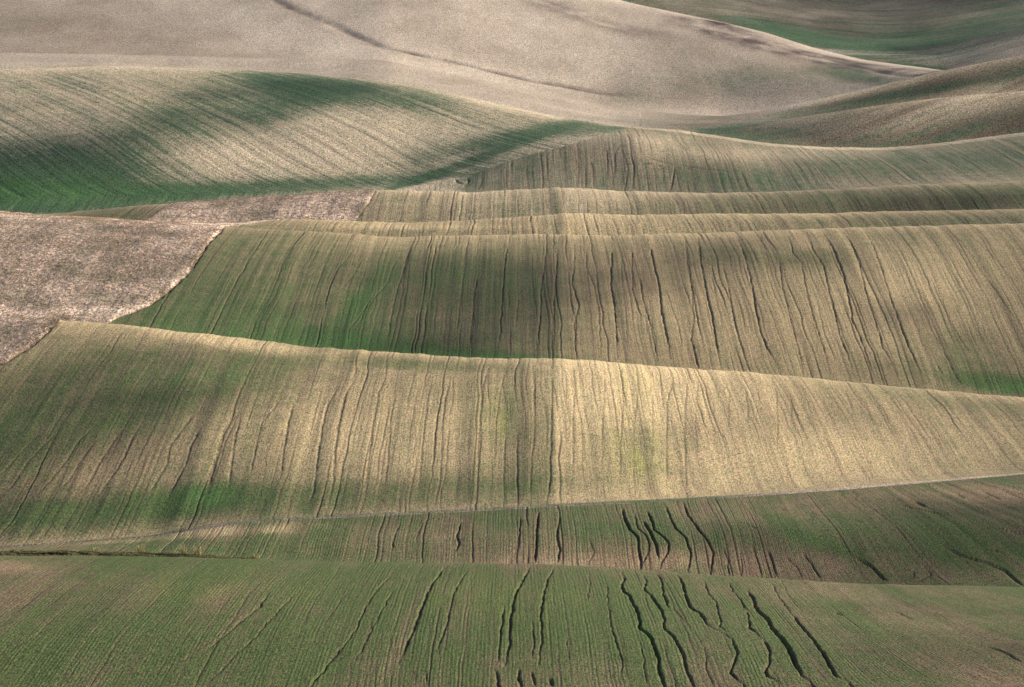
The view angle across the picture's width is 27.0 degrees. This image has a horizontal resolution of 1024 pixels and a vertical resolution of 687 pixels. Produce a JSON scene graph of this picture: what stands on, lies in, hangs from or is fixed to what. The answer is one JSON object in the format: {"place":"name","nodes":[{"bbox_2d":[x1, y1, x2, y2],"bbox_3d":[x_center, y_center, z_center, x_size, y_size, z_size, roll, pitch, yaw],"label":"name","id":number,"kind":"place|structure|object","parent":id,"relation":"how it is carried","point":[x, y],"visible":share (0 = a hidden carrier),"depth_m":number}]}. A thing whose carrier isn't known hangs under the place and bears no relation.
{"place":"outdoors","nodes":[
{"label":"outdoors","id":0,"kind":"place"},
{"bbox_2d":[0,317,59,364],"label":"dry grass field","id":1,"kind":"structure","parent":0,"point":[7,345],"depth_m":855.70},
{"bbox_2d":[0,211,270,226],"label":"dry grass field","id":2,"kind":"structure","parent":0,"point":[215,224],"depth_m":1282.88},
{"bbox_2d":[0,189,373,363],"bbox_3d":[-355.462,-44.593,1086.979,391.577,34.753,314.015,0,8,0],"label":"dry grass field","id":3,"kind":"structure","parent":0,"point":[91,299],"depth_m":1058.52},
{"bbox_2d":[147,189,373,222],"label":"dry grass field","id":4,"kind":"structure","parent":0,"point":[278,211],"depth_m":1427.64},
{"bbox_2d":[0,66,629,213],"bbox_3d":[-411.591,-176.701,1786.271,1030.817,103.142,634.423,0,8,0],"label":"hill","id":5,"kind":"structure","parent":0,"point":[73,139],"depth_m":1734.54},
{"bbox_2d":[0,53,745,130],"bbox_3d":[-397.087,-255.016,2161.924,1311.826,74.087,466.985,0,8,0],"label":"hill","id":6,"kind":"structure","parent":0,"point":[497,93],"depth_m":2264.05},
{"bbox_2d":[0,0,943,115],"bbox_3d":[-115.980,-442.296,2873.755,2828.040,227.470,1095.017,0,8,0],"label":"hill","id":7,"kind":"structure","parent":0,"point":[619,53],"depth_m":2619.71},
{"bbox_2d":[0,320,1023,545],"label":"field","id":8,"kind":"structure","parent":0,"point":[113,430],"depth_m":777.55},
{"bbox_2d":[0,553,1023,686],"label":"field","id":9,"kind":"structure","parent":0,"point":[101,621],"depth_m":485.50},
{"bbox_2d":[0,551,214,557],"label":"ditch","id":10,"kind":"object","parent":9,"relation":"in","point":[14,553],"visible":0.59,"depth_m":610.36},
{"bbox_2d":[0,549,256,558],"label":"verge grass","id":11,"kind":"structure","parent":9,"relation":"on","point":[123,553],"depth_m":610.63},
{"bbox_2d":[179,544,187,553],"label":"reed clump","id":12,"kind":"object","parent":9,"relation":"on","point":[184,550],"visible":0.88,"depth_m":618.65},
{"bbox_2d":[192,546,201,554],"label":"reed clump","id":13,"kind":"object","parent":9,"relation":"on","point":[198,552],"visible":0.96,"depth_m":617.02},
{"bbox_2d":[0,474,1023,586],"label":"field","id":14,"kind":"structure","parent":0,"point":[965,532],"depth_m":663.42},
{"bbox_2d":[135,544,145,551],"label":"reed clump","id":15,"kind":"object","parent":14,"relation":"on","point":[139,549],"visible":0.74,"depth_m":621.42},
{"bbox_2d":[0,473,1023,546],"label":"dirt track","id":16,"kind":"structure","parent":0,"point":[450,511],"depth_m":684.52},
{"bbox_2d":[48,181,1023,222],"bbox_3d":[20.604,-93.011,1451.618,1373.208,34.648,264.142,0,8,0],"label":"field","id":17,"kind":"structure","parent":0,"point":[409,206],"depth_m":1455.45},
{"bbox_2d":[107,223,1023,397],"bbox_3d":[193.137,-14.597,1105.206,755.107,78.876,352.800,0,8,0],"label":"field","id":18,"kind":"structure","parent":0,"point":[940,307],"depth_m":1060.37},
{"bbox_2d":[232,209,1023,236],"bbox_3d":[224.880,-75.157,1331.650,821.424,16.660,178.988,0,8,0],"label":"field","id":19,"kind":"structure","parent":0,"point":[588,224],"depth_m":1308.88},
{"bbox_2d":[460,127,1023,192],"bbox_3d":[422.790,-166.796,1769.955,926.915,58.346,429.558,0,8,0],"label":"hill","id":20,"kind":"structure","parent":0,"point":[646,159],"depth_m":1666.67},
{"bbox_2d":[622,0,1023,69],"bbox_3d":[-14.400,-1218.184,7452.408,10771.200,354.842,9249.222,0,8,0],"label":"hill","id":21,"kind":"structure","parent":0,"point":[941,34],"depth_m":3290.55},
{"bbox_2d":[664,55,1023,147],"bbox_3d":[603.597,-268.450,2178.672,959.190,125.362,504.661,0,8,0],"label":"hill","id":22,"kind":"structure","parent":0,"point":[980,100],"depth_m":2079.96}
]}

